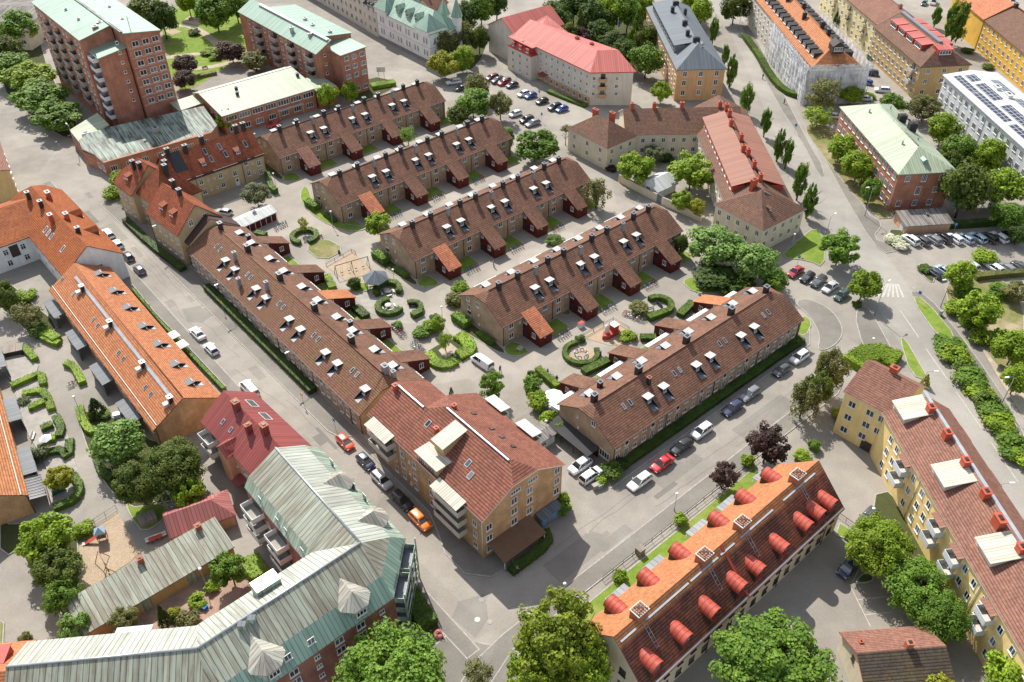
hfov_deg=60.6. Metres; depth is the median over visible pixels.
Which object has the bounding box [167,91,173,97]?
window
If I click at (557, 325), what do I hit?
front lawn
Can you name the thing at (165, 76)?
window
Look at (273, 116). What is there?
window
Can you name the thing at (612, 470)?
shrub
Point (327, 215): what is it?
planting
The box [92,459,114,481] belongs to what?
hedge
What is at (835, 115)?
parked car
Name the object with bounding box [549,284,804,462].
terrace house
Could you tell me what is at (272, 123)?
parked car
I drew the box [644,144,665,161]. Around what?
tree
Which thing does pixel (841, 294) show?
parked car
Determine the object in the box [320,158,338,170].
front lawn
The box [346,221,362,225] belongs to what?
front lawn
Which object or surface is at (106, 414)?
shrub
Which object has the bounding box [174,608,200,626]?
shrub
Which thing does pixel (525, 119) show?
parked car
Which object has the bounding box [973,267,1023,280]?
hedge
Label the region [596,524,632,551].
road patch
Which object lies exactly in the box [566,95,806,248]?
courtyard house
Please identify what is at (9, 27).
tree
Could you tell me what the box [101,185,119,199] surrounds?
shrub
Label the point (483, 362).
parked van
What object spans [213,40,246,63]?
tree
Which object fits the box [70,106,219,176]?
podium hall
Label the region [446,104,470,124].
tree
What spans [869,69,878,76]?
parked car
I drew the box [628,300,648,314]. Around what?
shrub
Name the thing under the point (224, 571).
tree
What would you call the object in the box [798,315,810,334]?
lawn
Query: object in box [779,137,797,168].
poplar
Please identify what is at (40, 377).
hedge
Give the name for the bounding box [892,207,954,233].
bin shed
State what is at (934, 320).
lawn
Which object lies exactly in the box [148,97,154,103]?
window
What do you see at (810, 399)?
tree
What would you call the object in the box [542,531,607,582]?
road patch
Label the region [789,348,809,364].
parked car
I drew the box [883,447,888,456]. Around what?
window
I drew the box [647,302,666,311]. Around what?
seat circle
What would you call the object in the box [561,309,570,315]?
lawn
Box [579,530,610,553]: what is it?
road patch
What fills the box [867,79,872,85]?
parked car
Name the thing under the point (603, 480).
shrub
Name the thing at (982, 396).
shrub
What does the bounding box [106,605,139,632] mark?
tree
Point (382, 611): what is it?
window
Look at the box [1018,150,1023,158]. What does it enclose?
window
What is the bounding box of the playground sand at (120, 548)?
[78,512,139,592]
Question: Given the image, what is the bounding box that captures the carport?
[546,415,599,456]
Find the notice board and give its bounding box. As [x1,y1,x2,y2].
[376,67,384,79]
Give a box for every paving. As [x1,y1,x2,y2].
[2,355,78,509]
[137,576,251,629]
[155,81,741,421]
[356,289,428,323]
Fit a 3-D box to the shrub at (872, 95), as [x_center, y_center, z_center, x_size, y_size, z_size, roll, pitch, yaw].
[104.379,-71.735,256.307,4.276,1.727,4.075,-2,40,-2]
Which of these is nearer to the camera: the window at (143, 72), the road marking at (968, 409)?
the road marking at (968, 409)
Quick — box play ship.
[602,321,619,339]
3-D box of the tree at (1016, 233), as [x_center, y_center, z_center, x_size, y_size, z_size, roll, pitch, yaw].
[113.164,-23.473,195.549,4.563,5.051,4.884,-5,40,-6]
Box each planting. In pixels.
[303,198,320,211]
[323,212,337,222]
[371,249,389,264]
[393,265,409,278]
[450,310,471,328]
[476,330,495,345]
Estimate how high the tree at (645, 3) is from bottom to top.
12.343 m
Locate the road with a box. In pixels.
[709,0,1023,519]
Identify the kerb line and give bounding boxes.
[594,405,798,563]
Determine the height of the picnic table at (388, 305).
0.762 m
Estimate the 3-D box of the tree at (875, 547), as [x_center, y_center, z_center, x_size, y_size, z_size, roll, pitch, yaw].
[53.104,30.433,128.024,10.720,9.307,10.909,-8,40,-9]
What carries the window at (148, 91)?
in the apartment tower at (110, 61)
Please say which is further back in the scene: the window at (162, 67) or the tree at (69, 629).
the window at (162, 67)
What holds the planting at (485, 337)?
on the planting bed at (472, 329)
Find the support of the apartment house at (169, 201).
on the ground at (812, 588)
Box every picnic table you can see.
[381,288,394,296]
[381,302,395,309]
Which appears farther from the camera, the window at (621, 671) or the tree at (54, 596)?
the tree at (54, 596)
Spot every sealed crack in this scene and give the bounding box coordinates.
[555,493,631,548]
[585,475,663,534]
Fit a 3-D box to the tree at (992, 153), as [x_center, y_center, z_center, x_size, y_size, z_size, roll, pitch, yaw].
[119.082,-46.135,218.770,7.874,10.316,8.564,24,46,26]
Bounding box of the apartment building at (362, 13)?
[317,0,378,36]
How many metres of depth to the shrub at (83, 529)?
135.42 m
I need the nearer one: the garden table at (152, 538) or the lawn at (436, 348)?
the garden table at (152, 538)
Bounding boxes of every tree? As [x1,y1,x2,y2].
[0,7,39,38]
[0,34,24,54]
[0,51,34,83]
[0,59,59,90]
[0,280,19,312]
[7,77,72,111]
[8,301,44,327]
[14,511,74,562]
[27,100,83,131]
[30,546,84,590]
[39,575,84,617]
[42,464,74,490]
[56,611,90,638]
[85,417,145,466]
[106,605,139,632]
[110,459,165,506]
[126,0,164,27]
[134,436,208,495]
[148,0,178,38]
[170,54,197,71]
[171,476,205,507]
[172,69,195,89]
[175,0,195,16]
[192,0,234,31]
[208,550,249,587]
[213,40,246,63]
[215,108,234,128]
[229,0,248,22]
[239,182,272,206]
[241,50,268,71]
[297,217,307,233]
[315,83,340,108]
[332,616,446,681]
[341,81,358,102]
[364,211,391,234]
[398,126,415,145]
[425,49,459,78]
[430,314,445,332]
[433,29,462,52]
[437,333,453,350]
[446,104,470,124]
[451,46,474,72]
[452,20,473,44]
[455,87,492,118]
[459,0,478,27]
[461,654,493,681]
[464,73,489,91]
[469,0,495,24]
[469,24,489,53]
[478,369,504,397]
[489,90,513,119]
[491,0,507,19]
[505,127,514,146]
[506,639,566,681]
[512,585,608,681]
[514,128,559,161]
[542,0,573,26]
[555,631,614,681]
[557,0,588,24]
[560,124,569,144]
[563,21,578,34]
[577,0,615,28]
[577,26,591,40]
[582,178,611,210]
[586,18,614,42]
[594,0,625,29]
[596,30,625,47]
[613,38,636,62]
[615,0,642,32]
[616,150,655,185]
[627,41,665,78]
[633,22,656,48]
[637,0,654,21]
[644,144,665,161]
[649,81,672,102]
[667,150,713,190]
[670,189,692,209]
[674,234,688,254]
[680,0,694,7]
[685,224,744,265]
[689,198,705,216]
[691,0,713,23]
[707,606,842,681]
[708,460,741,489]
[719,0,752,24]
[728,242,781,280]
[745,420,791,465]
[762,267,789,291]
[788,379,822,418]
[802,102,836,127]
[804,76,842,116]
[805,370,833,407]
[814,346,852,389]
[818,226,860,265]
[827,133,856,161]
[839,85,866,104]
[840,149,876,181]
[843,509,916,578]
[847,269,883,299]
[860,176,883,202]
[879,92,909,111]
[880,554,956,619]
[906,585,975,643]
[908,94,943,121]
[925,672,953,681]
[928,110,965,145]
[936,156,997,218]
[939,132,978,161]
[940,149,964,168]
[942,260,978,289]
[955,289,1004,326]
[971,136,1006,170]
[982,647,1023,681]
[987,201,1023,228]
[988,167,1023,201]
[990,328,1023,365]
[999,362,1023,394]
[1001,280,1023,301]
[1008,224,1023,244]
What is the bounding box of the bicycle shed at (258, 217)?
[233,204,277,230]
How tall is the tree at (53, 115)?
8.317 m
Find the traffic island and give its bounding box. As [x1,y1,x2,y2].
[797,299,842,349]
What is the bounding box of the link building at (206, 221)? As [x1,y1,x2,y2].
[184,214,239,259]
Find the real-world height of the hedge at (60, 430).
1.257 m
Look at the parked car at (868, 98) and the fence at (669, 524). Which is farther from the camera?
the parked car at (868, 98)
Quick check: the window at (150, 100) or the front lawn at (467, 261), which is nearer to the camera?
the front lawn at (467, 261)
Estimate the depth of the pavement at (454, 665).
119.37 m
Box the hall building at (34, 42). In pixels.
[0,0,45,49]
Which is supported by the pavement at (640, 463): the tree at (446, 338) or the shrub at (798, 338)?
the shrub at (798, 338)
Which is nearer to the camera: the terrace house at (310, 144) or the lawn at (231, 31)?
the terrace house at (310, 144)
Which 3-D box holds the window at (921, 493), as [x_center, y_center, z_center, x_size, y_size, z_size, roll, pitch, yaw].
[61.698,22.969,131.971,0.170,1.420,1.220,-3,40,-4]
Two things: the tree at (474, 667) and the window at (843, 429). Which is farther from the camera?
the window at (843, 429)
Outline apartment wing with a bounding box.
[156,121,265,198]
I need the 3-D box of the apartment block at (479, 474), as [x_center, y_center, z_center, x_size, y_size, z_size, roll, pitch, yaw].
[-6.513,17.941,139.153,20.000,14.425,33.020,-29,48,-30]
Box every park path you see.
[165,24,240,65]
[166,52,202,58]
[190,61,229,69]
[983,350,1023,416]
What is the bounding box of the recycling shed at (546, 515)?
[535,499,561,527]
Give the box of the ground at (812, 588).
[0,0,1023,681]
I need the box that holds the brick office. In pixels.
[833,103,955,210]
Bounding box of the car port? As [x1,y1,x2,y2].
[946,195,1000,215]
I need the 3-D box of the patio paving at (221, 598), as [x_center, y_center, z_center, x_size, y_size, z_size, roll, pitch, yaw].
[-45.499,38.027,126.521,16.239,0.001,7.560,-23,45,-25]
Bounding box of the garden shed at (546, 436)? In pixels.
[534,421,556,447]
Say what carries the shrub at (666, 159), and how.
on the ground at (812, 588)
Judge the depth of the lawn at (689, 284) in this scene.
184.73 m
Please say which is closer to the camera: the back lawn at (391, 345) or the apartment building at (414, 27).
the back lawn at (391, 345)
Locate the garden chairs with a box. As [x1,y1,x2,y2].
[113,411,121,418]
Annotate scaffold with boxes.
[764,10,873,104]
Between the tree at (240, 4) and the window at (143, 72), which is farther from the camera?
the tree at (240, 4)
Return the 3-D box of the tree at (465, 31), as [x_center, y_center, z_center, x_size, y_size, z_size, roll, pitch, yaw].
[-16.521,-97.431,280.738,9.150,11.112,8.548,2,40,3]
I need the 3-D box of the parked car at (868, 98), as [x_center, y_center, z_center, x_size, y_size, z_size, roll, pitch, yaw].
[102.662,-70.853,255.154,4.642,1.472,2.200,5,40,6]
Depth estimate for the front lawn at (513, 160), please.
228.26 m
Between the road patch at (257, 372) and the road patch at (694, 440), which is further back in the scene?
the road patch at (257, 372)
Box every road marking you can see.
[956,392,981,427]
[990,441,1017,480]
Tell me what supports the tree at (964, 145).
on the ground at (812, 588)
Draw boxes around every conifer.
[87,398,106,420]
[153,603,175,628]
[574,8,589,35]
[627,8,648,41]
[833,11,837,23]
[919,374,929,388]
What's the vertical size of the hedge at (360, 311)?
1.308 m
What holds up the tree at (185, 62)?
on the lawn at (231, 31)
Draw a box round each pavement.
[42,180,479,658]
[100,198,512,576]
[428,636,518,681]
[461,382,842,681]
[607,307,809,488]
[740,20,823,176]
[823,157,896,252]
[856,306,889,346]
[911,291,1023,436]
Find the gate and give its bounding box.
[657,194,662,203]
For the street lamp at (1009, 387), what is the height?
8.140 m
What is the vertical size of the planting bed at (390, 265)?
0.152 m
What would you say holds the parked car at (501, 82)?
on the ground at (812, 588)
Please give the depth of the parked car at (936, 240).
196.87 m
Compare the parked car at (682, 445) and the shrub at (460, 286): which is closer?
the parked car at (682, 445)
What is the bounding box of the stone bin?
[591,481,600,490]
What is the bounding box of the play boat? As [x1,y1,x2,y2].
[200,604,207,610]
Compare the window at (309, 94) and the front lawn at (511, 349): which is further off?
the window at (309, 94)
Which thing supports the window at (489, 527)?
in the apartment block at (479, 474)
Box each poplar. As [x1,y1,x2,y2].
[709,15,720,43]
[721,43,729,63]
[726,53,738,87]
[739,81,755,111]
[760,106,772,136]
[773,128,789,161]
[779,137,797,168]
[792,162,810,200]
[802,182,824,218]
[932,4,942,27]
[944,0,971,42]
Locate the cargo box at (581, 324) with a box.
[577,320,584,328]
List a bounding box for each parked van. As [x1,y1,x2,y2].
[239,379,259,395]
[470,353,494,370]
[930,0,937,4]
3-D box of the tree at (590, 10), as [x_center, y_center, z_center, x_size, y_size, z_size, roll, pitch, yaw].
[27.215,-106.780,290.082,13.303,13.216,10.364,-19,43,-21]
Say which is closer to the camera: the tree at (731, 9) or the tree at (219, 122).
the tree at (219, 122)
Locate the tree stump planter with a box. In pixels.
[635,544,645,556]
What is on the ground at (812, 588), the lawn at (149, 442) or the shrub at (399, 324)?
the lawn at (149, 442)
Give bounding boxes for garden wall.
[132,284,226,390]
[618,174,656,201]
[661,197,701,221]
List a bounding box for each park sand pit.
[166,28,180,34]
[182,16,200,24]
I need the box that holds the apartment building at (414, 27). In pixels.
[373,0,462,62]
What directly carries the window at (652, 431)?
in the terrace house at (630, 399)
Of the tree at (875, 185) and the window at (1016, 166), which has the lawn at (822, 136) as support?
the tree at (875, 185)
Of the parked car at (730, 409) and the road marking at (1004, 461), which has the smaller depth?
the road marking at (1004, 461)
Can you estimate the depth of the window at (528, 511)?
134.50 m
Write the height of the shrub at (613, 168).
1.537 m
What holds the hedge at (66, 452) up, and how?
on the paving at (19, 366)
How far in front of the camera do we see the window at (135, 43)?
230.76 m
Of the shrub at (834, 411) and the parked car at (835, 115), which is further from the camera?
the parked car at (835, 115)
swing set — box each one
[95,551,114,576]
[334,256,369,278]
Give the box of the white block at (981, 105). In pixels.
[937,70,1023,196]
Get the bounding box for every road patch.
[84,192,92,197]
[85,210,98,222]
[100,223,127,240]
[165,299,176,307]
[182,305,211,322]
[248,365,266,379]
[312,433,327,445]
[315,427,337,448]
[452,594,487,637]
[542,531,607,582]
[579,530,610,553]
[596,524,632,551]
[652,450,702,488]
[654,481,676,498]
[669,437,699,457]
[732,394,794,438]
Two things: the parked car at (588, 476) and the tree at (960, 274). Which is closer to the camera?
the parked car at (588, 476)
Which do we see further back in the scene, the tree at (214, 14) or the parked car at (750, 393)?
the tree at (214, 14)
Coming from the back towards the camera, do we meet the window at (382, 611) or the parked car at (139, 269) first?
the parked car at (139, 269)
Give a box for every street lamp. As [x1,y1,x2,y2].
[940,279,950,306]
[1001,376,1014,403]
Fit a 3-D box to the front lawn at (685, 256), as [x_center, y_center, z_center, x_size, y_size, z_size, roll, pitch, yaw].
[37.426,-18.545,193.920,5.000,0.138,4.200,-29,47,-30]
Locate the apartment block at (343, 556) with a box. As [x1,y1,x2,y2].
[5,445,419,681]
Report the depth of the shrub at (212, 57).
279.80 m
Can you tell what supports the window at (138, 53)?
in the apartment tower at (110, 61)
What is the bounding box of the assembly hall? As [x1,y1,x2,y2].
[170,66,337,134]
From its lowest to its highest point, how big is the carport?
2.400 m
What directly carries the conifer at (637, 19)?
on the lawn at (622, 29)
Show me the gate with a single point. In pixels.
(659, 197)
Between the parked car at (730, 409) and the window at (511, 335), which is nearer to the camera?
the parked car at (730, 409)
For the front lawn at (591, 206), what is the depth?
210.47 m
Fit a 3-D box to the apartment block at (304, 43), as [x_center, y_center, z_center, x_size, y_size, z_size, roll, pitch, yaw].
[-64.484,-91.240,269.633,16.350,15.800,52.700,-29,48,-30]
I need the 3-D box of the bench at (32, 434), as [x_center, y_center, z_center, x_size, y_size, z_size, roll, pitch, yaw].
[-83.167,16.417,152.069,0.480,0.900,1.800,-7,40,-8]
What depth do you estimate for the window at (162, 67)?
238.40 m
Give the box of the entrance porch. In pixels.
[277,103,303,119]
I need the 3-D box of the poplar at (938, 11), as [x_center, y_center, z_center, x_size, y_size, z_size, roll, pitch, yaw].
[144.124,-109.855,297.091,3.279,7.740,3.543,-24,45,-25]
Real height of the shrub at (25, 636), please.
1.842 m
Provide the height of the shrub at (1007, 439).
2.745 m
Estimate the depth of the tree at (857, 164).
213.81 m
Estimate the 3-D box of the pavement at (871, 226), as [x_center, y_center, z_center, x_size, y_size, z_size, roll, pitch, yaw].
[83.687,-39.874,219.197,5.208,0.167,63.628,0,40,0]
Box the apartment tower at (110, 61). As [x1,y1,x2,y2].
[31,0,176,125]
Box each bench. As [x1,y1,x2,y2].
[29,431,35,440]
[153,531,166,540]
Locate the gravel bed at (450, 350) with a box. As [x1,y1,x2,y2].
[439,343,456,358]
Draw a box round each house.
[0,143,18,202]
[0,185,129,279]
[0,347,50,524]
[0,639,36,681]
[43,263,219,446]
[113,158,222,264]
[163,489,236,539]
[186,221,430,433]
[197,390,310,487]
[256,78,445,175]
[309,115,512,223]
[377,155,590,279]
[420,0,448,10]
[458,204,682,347]
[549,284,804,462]
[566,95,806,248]
[585,460,844,681]
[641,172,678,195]
[645,0,726,100]
[744,0,859,101]
[818,0,914,53]
[833,360,1023,680]
[837,625,955,681]
[868,11,971,97]
[945,0,1023,91]
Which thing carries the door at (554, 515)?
in the recycling shed at (546, 515)
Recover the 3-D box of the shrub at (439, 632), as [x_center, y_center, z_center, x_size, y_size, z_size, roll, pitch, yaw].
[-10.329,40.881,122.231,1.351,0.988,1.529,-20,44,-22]
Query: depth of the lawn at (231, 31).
292.92 m
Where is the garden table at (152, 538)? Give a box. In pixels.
[148,534,161,543]
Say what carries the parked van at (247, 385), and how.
on the ground at (812, 588)
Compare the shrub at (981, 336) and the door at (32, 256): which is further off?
the door at (32, 256)
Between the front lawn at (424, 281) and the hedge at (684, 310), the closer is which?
the hedge at (684, 310)
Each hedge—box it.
[9,370,47,389]
[19,342,38,361]
[21,386,56,412]
[27,397,47,411]
[30,327,61,340]
[39,335,61,347]
[40,420,53,432]
[43,434,56,443]
[47,437,75,459]
[51,413,65,438]
[52,470,84,511]
[62,359,86,386]
[74,404,97,434]
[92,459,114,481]
[122,217,186,271]
[131,288,225,391]
[198,70,216,77]
[203,283,316,394]
[241,551,269,581]
[254,229,267,235]
[264,172,278,194]
[289,226,319,245]
[324,273,337,289]
[350,304,369,319]
[370,79,395,89]
[372,278,402,296]
[374,296,402,317]
[407,298,423,309]
[409,583,437,632]
[410,307,423,318]
[425,350,458,370]
[452,331,476,360]
[506,527,553,576]
[534,365,559,389]
[546,89,587,107]
[562,339,599,366]
[580,356,610,375]
[622,338,805,468]
[639,333,656,341]
[646,308,667,321]
[647,293,674,315]
[676,299,693,318]
[742,34,796,98]
[842,343,903,370]
[949,217,999,229]
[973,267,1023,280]
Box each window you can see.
[2,249,9,256]
[7,260,13,266]
[20,243,26,250]
[24,253,30,260]
[110,165,118,170]
[131,40,139,46]
[134,50,141,56]
[137,60,144,66]
[140,69,147,75]
[142,38,149,44]
[142,78,149,84]
[145,47,152,53]
[145,88,152,94]
[147,57,154,63]
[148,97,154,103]
[150,66,157,72]
[151,35,158,41]
[152,76,159,82]
[154,45,161,51]
[155,85,161,91]
[157,54,163,60]
[158,94,164,100]
[159,64,165,70]
[162,73,168,79]
[164,82,171,88]
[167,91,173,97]
[188,219,193,226]
[225,114,237,122]
[239,110,250,118]
[245,121,250,127]
[252,106,263,114]
[256,117,263,123]
[265,102,276,110]
[269,113,276,119]
[278,98,289,106]
[281,110,288,115]
[284,652,292,663]
[289,667,299,679]
[290,94,301,102]
[292,676,302,681]
[294,106,300,111]
[303,91,313,98]
[306,102,313,108]
[307,636,315,646]
[314,654,320,661]
[317,663,323,670]
[319,672,325,679]
[334,635,344,646]
[337,644,346,655]
[339,402,343,413]
[356,620,365,631]
[379,608,385,615]
[486,522,492,532]
[486,533,492,542]
[509,332,513,339]
[510,486,520,496]
[511,496,517,506]
[511,506,517,516]
[511,516,517,526]
[526,485,532,495]
[526,496,532,505]
[526,506,532,515]
[528,475,537,484]
[553,486,559,495]
[554,467,559,475]
[554,476,559,485]
[599,448,609,461]
[618,667,625,678]
[623,446,628,456]
[649,429,653,438]
[674,411,678,420]
[697,395,702,405]
[839,425,847,433]
[843,413,851,422]
[847,400,856,409]
[857,431,866,440]
[861,420,870,430]
[865,408,874,418]
[872,427,878,434]
[877,415,883,423]
[878,458,883,469]
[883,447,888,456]
[888,434,893,444]
[889,456,893,467]
[893,444,899,455]
[894,201,900,206]
[899,497,905,508]
[904,176,910,181]
[904,485,910,495]
[907,512,913,523]
[909,473,915,483]
[913,500,919,511]
[914,186,921,194]
[914,524,919,534]
[918,488,924,499]
[919,511,925,522]
[921,174,927,181]
[925,499,931,510]
[926,199,931,204]
[931,186,937,192]
[954,575,961,587]
[961,563,968,575]
[963,589,970,601]
[969,577,976,590]
[980,647,988,660]
[988,635,996,648]
[995,623,1003,636]
[1007,644,1016,657]
[1011,144,1017,152]
[1013,162,1019,169]
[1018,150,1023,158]
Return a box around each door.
[29,253,35,261]
[139,598,153,612]
[186,571,198,584]
[235,177,239,185]
[542,509,559,527]
[859,440,871,452]
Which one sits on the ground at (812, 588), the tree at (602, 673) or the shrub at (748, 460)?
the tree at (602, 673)
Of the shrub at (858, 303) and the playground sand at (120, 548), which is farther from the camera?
the shrub at (858, 303)
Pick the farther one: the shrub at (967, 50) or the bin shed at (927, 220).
the shrub at (967, 50)
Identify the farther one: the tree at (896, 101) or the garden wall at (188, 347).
the tree at (896, 101)
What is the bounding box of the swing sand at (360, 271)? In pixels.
[326,251,371,281]
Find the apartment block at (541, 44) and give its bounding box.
[487,4,635,104]
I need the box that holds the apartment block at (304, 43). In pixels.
[237,0,369,97]
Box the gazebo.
[362,270,388,290]
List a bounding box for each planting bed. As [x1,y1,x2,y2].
[264,161,282,179]
[374,259,416,284]
[455,322,504,353]
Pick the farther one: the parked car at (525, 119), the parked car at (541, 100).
the parked car at (541, 100)
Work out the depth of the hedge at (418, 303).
180.17 m
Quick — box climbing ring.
[574,348,587,358]
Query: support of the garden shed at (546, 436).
on the ground at (812, 588)
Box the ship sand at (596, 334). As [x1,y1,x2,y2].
[585,320,632,345]
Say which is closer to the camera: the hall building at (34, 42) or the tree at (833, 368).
the tree at (833, 368)
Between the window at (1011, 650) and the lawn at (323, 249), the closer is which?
the window at (1011, 650)
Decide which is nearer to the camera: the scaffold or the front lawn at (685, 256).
the front lawn at (685, 256)
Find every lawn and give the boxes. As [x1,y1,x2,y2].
[0,517,79,610]
[0,620,4,642]
[2,280,56,331]
[3,45,76,138]
[79,411,203,506]
[125,501,165,529]
[162,8,246,90]
[282,173,300,181]
[283,255,299,264]
[300,186,365,231]
[307,239,340,258]
[316,283,328,289]
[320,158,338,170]
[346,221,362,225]
[346,309,361,319]
[350,77,393,100]
[352,282,369,292]
[362,143,379,154]
[382,339,402,351]
[383,204,402,215]
[411,619,446,641]
[417,275,438,287]
[427,186,444,199]
[427,339,469,363]
[440,117,451,124]
[458,255,479,272]
[459,36,486,71]
[468,170,484,182]
[503,235,522,250]
[503,342,528,356]
[506,156,520,164]
[539,468,759,664]
[545,216,563,230]
[546,0,645,72]
[547,317,570,337]
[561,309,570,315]
[585,199,599,209]
[594,293,614,311]
[636,270,655,287]
[677,251,691,263]
[684,277,719,293]
[783,229,824,265]
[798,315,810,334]
[805,123,892,218]
[835,522,849,538]
[855,573,873,583]
[873,491,961,639]
[889,229,909,250]
[900,337,925,378]
[913,297,953,336]
[919,263,934,281]
[945,279,1023,371]
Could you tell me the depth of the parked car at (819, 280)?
184.94 m
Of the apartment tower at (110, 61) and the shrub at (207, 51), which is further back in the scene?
the shrub at (207, 51)
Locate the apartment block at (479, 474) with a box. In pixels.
[364,380,565,570]
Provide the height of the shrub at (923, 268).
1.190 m
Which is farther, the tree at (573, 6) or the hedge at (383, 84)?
the tree at (573, 6)
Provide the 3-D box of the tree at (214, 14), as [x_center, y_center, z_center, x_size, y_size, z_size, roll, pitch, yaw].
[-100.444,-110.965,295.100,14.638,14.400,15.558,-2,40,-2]
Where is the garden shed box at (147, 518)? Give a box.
[136,509,157,527]
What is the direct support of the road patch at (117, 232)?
on the ground at (812, 588)
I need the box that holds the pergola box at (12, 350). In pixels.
[1,342,23,357]
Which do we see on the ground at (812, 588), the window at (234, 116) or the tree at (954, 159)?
the tree at (954, 159)
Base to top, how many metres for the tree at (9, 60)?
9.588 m
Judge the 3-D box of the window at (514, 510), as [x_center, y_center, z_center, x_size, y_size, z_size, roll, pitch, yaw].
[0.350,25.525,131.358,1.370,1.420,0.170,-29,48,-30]
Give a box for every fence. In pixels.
[93,506,116,523]
[326,249,355,263]
[583,317,628,334]
[602,454,758,580]
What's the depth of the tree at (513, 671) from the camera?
108.91 m
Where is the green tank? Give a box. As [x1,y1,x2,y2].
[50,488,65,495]
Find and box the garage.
[67,516,234,635]
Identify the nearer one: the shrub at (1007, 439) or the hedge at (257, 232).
the shrub at (1007, 439)
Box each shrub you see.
[15,288,37,303]
[16,631,32,640]
[17,395,30,405]
[25,559,38,568]
[26,321,50,338]
[30,443,49,461]
[71,518,93,539]
[96,408,110,418]
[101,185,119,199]
[108,170,120,183]
[167,606,180,619]
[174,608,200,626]
[187,590,206,608]
[188,28,200,35]
[198,47,216,55]
[203,579,218,592]
[208,53,220,60]
[346,277,360,289]
[392,320,402,328]
[411,325,429,338]
[422,319,433,332]
[429,313,438,320]
[434,629,442,638]
[445,290,461,308]
[450,280,469,292]
[516,345,522,350]
[522,373,542,392]
[526,370,535,376]
[526,389,548,411]
[538,410,557,422]
[544,234,565,245]
[557,498,572,515]
[559,491,570,502]
[575,334,585,342]
[595,476,606,487]
[600,460,623,481]
[605,164,616,172]
[612,568,627,583]
[616,457,630,471]
[618,329,637,341]
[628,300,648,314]
[659,153,674,162]
[673,511,688,526]
[691,259,738,288]
[718,283,737,294]
[733,273,755,288]
[740,454,755,468]
[791,334,805,344]
[792,447,812,461]
[807,438,820,452]
[830,408,839,418]
[851,300,861,307]
[864,92,875,98]
[884,233,902,243]
[892,240,909,249]
[916,265,930,273]
[931,332,967,356]
[937,343,976,363]
[943,297,957,314]
[950,365,990,388]
[951,358,979,371]
[953,285,981,298]
[958,317,983,331]
[961,47,975,53]
[961,381,996,397]
[968,328,995,345]
[970,247,1000,263]
[971,390,1001,409]
[974,399,1013,419]
[981,63,995,69]
[981,411,1016,432]
[986,282,1012,300]
[991,327,1008,338]
[992,428,1019,445]
[993,432,1023,458]
[1007,444,1023,467]
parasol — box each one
[39,434,51,446]
[167,330,180,340]
[176,339,188,350]
[545,389,563,401]
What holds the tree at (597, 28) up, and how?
on the ground at (812, 588)
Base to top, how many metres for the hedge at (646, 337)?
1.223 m
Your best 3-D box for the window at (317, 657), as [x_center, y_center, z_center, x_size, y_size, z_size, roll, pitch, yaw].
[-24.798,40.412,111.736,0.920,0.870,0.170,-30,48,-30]
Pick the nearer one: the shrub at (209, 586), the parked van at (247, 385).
the shrub at (209, 586)
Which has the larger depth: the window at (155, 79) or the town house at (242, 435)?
the window at (155, 79)
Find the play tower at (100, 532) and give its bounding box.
[82,526,107,545]
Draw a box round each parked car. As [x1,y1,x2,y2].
[102,228,115,238]
[112,239,124,248]
[122,251,134,262]
[132,264,146,275]
[188,326,206,340]
[203,342,219,356]
[215,207,232,215]
[266,119,280,127]
[335,432,354,451]
[355,451,375,470]
[370,468,393,490]
[389,488,414,512]
[407,507,432,531]
[446,78,461,84]
[454,84,464,91]
[486,72,498,80]
[490,75,503,83]
[497,76,511,82]
[497,79,510,85]
[505,80,518,88]
[508,109,522,117]
[516,89,529,97]
[519,114,534,123]
[524,91,537,98]
[524,118,540,127]
[535,96,548,104]
[547,102,561,110]
[555,104,568,112]
[567,455,592,475]
[578,465,603,485]
[626,470,653,491]
[649,453,674,473]
[669,436,693,456]
[690,420,713,440]
[720,398,743,417]
[738,384,761,402]
[771,362,790,377]
[787,265,804,277]
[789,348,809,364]
[799,270,815,282]
[809,273,827,287]
[821,280,839,293]
[827,112,839,118]
[833,288,849,301]
[836,555,859,579]
[856,505,879,527]
[863,95,872,101]
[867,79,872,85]
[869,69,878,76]
[874,86,890,92]
[901,233,920,246]
[914,234,931,246]
[921,0,927,5]
[922,233,943,245]
[929,266,944,279]
[933,232,953,244]
[934,264,945,271]
[946,232,964,244]
[958,233,975,244]
[967,231,988,243]
[969,260,981,270]
[981,232,999,244]
[983,262,1004,270]
[988,231,1010,243]
[998,261,1016,270]
[1001,230,1014,242]
[1010,260,1023,268]
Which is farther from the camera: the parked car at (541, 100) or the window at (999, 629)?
the parked car at (541, 100)

